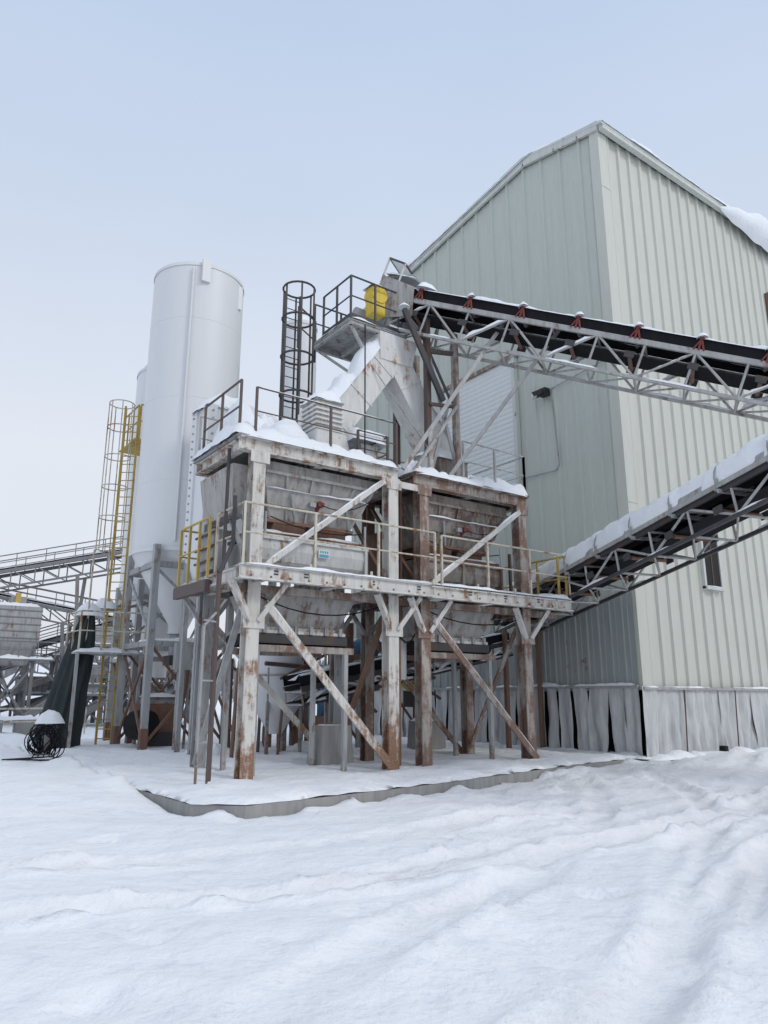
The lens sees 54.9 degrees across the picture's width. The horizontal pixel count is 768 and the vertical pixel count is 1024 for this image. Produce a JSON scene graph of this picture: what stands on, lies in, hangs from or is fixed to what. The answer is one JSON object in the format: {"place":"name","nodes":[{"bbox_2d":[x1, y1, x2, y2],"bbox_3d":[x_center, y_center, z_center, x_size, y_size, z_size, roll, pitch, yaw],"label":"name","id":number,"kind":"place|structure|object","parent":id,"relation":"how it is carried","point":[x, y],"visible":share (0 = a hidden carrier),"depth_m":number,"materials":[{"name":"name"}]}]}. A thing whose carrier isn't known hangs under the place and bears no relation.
{"place":"outdoors","nodes":[
{"label":"outdoors","id":0,"kind":"place"},
{"bbox_2d":[2,655,327,702],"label":"wooded hill","id":1,"kind":"structure","parent":0,"point":[6,673],"depth_m":279.57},
{"bbox_2d":[0,703,767,1023],"bbox_3d":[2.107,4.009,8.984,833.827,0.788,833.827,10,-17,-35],"label":"snow ground","id":2,"kind":"structure","parent":0,"point":[628,891],"depth_m":6.41,"materials":[{"name":"white snow"}]},
{"bbox_2d":[0,593,56,715],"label":"distant crusher hopper","id":3,"kind":"object","parent":2,"relation":"on","point":[20,623],"visible":0.92,"depth_m":48.11,"materials":[{"name":"grey metal"}]},
{"bbox_2d":[2,710,67,760],"bbox_3d":[-8.710,5.701,18.615,1.542,1.390,1.722,10,-17,-35],"label":"cable coil","id":4,"kind":"object","parent":2,"relation":"on","point":[48,718],"visible":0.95,"depth_m":19.05,"materials":[{"name":"black rubber"}]},
{"bbox_2d":[0,707,86,735],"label":"barrier fence","id":5,"kind":"object","parent":2,"relation":"on","point":[23,724],"visible":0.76,"depth_m":33.66,"materials":[{"name":"concrete"}]},
{"bbox_2d":[0,580,133,707],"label":"distant conveyor gallery","id":6,"kind":"object","parent":2,"relation":"on","point":[55,606],"visible":0.44,"depth_m":49.84,"materials":[{"name":"grey metal"}]},
{"bbox_2d":[2,619,133,715],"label":"distant conveyor gallery","id":7,"kind":"object","parent":2,"relation":"on","point":[46,645],"visible":0.24,"depth_m":52.04,"materials":[{"name":"grey metal"}]},
{"bbox_2d":[3,647,174,674],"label":"distant conveyor gallery","id":8,"kind":"object","parent":2,"relation":"on","point":[47,668],"visible":0.11,"depth_m":60.04,"materials":[{"name":"grey metal"}]},
{"bbox_2d":[0,536,210,684],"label":"distant conveyor gallery","id":9,"kind":"object","parent":2,"relation":"on","point":[51,563],"visible":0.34,"depth_m":50.17,"materials":[{"name":"grey metal"}]},
{"bbox_2d":[0,626,221,723],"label":"distant screening plant","id":10,"kind":"object","parent":2,"relation":"on","point":[41,686],"visible":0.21,"depth_m":47.99,"materials":[{"name":"grey metal"}]},
{"bbox_2d":[0,664,232,715],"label":"snow stockpile","id":11,"kind":"object","parent":2,"relation":"on","point":[44,670],"visible":0.09,"depth_m":70.71,"materials":[{"name":"white snow"}]},
{"bbox_2d":[0,733,643,818],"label":"concrete slab","id":12,"kind":"structure","parent":2,"relation":"on","point":[281,784],"depth_m":15.22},
{"bbox_2d":[32,598,148,748],"bbox_3d":[-9.243,5.279,24.677,1.673,5.149,4.137,-13,-19,41],"label":"conveyor","id":13,"kind":"object","parent":12,"relation":"on","point":[58,699],"visible":0.72,"depth_m":23.48,"materials":[{"name":"grey metal"}]},
{"bbox_2d":[64,399,147,747],"bbox_3d":[-9.330,1.916,25.535,2.531,11.890,2.551,10,-17,-35],"label":"yellow access ladder","id":14,"kind":"object","parent":12,"relation":"on","point":[132,446],"visible":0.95,"depth_m":25.03,"materials":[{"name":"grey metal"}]},
{"bbox_2d":[102,365,194,743],"bbox_3d":[-8.423,0.968,28.809,3.300,15.320,3.300,10,-17,-35],"label":"cement silo","id":15,"kind":"object","parent":12,"relation":"on","point":[161,628],"visible":0.16,"depth_m":27.43,"materials":[{"name":"grey metal"}]},
{"bbox_2d":[123,693,174,746],"bbox_3d":[-7.445,6.681,23.688,1.927,1.748,1.642,10,-17,-35],"label":"air compressor","id":16,"kind":"object","parent":12,"relation":"on","point":[162,705],"visible":0.62,"depth_m":23.68,"materials":[{"name":"brown metal"}]},
{"bbox_2d":[111,258,330,749],"bbox_3d":[-5.106,-1.040,23.407,3.258,16.590,8.635,11,-18,-38],"label":"cement silo","id":17,"kind":"object","parent":12,"relation":"on","point":[194,353],"visible":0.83,"depth_m":24.58,"materials":[{"name":"grey metal"}]},
{"bbox_2d":[174,393,278,754],"bbox_3d":[-4.197,1.641,22.456,3.742,10.927,1.834,4,-15,-15],"label":"baghouse dust collector","id":18,"kind":"object","parent":12,"relation":"on","point":[194,510],"visible":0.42,"depth_m":22.11,"materials":[{"name":"grey metal"}]},
{"bbox_2d":[257,655,303,753],"bbox_3d":[-3.070,5.017,21.164,1.599,3.750,1.599,10,-17,-35],"label":"additive tank","id":19,"kind":"object","parent":12,"relation":"on","point":[268,711],"visible":0.28,"depth_m":20.56,"materials":[{"name":"grey metal"}]},
{"bbox_2d":[262,315,317,747],"bbox_3d":[-2.995,0.226,24.714,1.360,14.770,1.360,10,-17,-35],"label":"ladder","id":20,"kind":"object","parent":12,"relation":"on","point":[287,412],"visible":0.22,"depth_m":25.36,"materials":[{"name":"grey metal"}]},
{"bbox_2d":[307,688,326,752],"bbox_3d":[-1.593,5.778,20.806,0.800,2.099,0.800,10,-17,-35],"label":"blue barrel","id":21,"kind":"object","parent":12,"relation":"on","point":[319,717],"visible":0.12,"depth_m":20.62,"materials":[{"name":"plastic"}]},
{"bbox_2d":[307,721,353,765],"bbox_3d":[-1.270,5.519,17.608,0.900,1.048,0.700,10,-17,-35],"label":"concrete block","id":22,"kind":"object","parent":12,"relation":"on","point":[327,743],"depth_m":17.30,"materials":[{"name":"grey concrete"}]},
{"bbox_2d":[182,622,505,757],"bbox_3d":[-1.302,5.272,23.111,9.590,4.218,6.176,10,-17,-35],"label":"pipe rack","id":23,"kind":"object","parent":12,"relation":"on","point":[355,644],"visible":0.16,"depth_m":21.03,"materials":[{"name":"grey metal"}]},
{"bbox_2d":[283,632,512,706],"bbox_3d":[0.739,4.395,21.244,7.974,2.256,0.918,11,-18,-38],"label":"gathering belt conveyor","id":24,"kind":"object","parent":23,"relation":"attached to","point":[302,678],"visible":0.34,"depth_m":19.51,"materials":[{"name":"rubber"}]},
{"bbox_2d":[173,274,573,783],"bbox_3d":[0.235,-0.338,18.656,10.497,12.920,5.226,9,-16,-31],"label":"aggregate batching plant","id":25,"kind":"object","parent":12,"relation":"on","point":[294,496],"visible":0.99,"depth_m":17.59,"materials":[{"name":"beige metal"}]},
{"bbox_2d":[401,681,414,717],"bbox_3d":[0.517,5.942,23.106,1.764,2.898,0.542,12,-18,-40],"label":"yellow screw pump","id":26,"kind":"object","parent":12,"relation":"on","point":[409,698],"visible":0.02,"depth_m":23.36,"materials":[{"name":"black metal"}]},
{"bbox_2d":[407,718,445,749],"bbox_3d":[1.314,6.864,22.893,1.008,1.006,0.715,10,-17,-35],"label":"concrete block","id":27,"kind":"object","parent":12,"relation":"on","point":[438,739],"depth_m":22.74,"materials":[{"name":"grey concrete"}]},
{"bbox_2d":[379,257,767,421],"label":"belt conveyor","id":28,"kind":"object","parent":2,"relation":"on","point":[579,333],"visible":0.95,"depth_m":18.89,"materials":[{"name":"grey metal"}]},
{"bbox_2d":[492,433,767,747],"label":"belt conveyor","id":29,"kind":"object","parent":2,"relation":"on","point":[724,494],"visible":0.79,"depth_m":17.53,"materials":[{"name":"metal"}]},
{"bbox_2d":[0,0,767,667],"label":"sky","id":30,"kind":"structure","parent":0,"point":[273,143],"materials":[{"name":"blue"}]},
{"bbox_2d":[351,120,767,760],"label":"metal clad warehouse","id":31,"kind":"structure","parent":0,"point":[601,220],"depth_m":24.82,"materials":[{"name":"beige metal"}]},
{"bbox_2d":[438,355,522,484],"bbox_3d":[3.473,-2.818,27.645,0.200,5.100,4.300,10,-17,-35],"label":"roller door","id":32,"kind":"structure","parent":31,"relation":"in","point":[483,392],"depth_m":27.09,"materials":[{"name":"white metal"}]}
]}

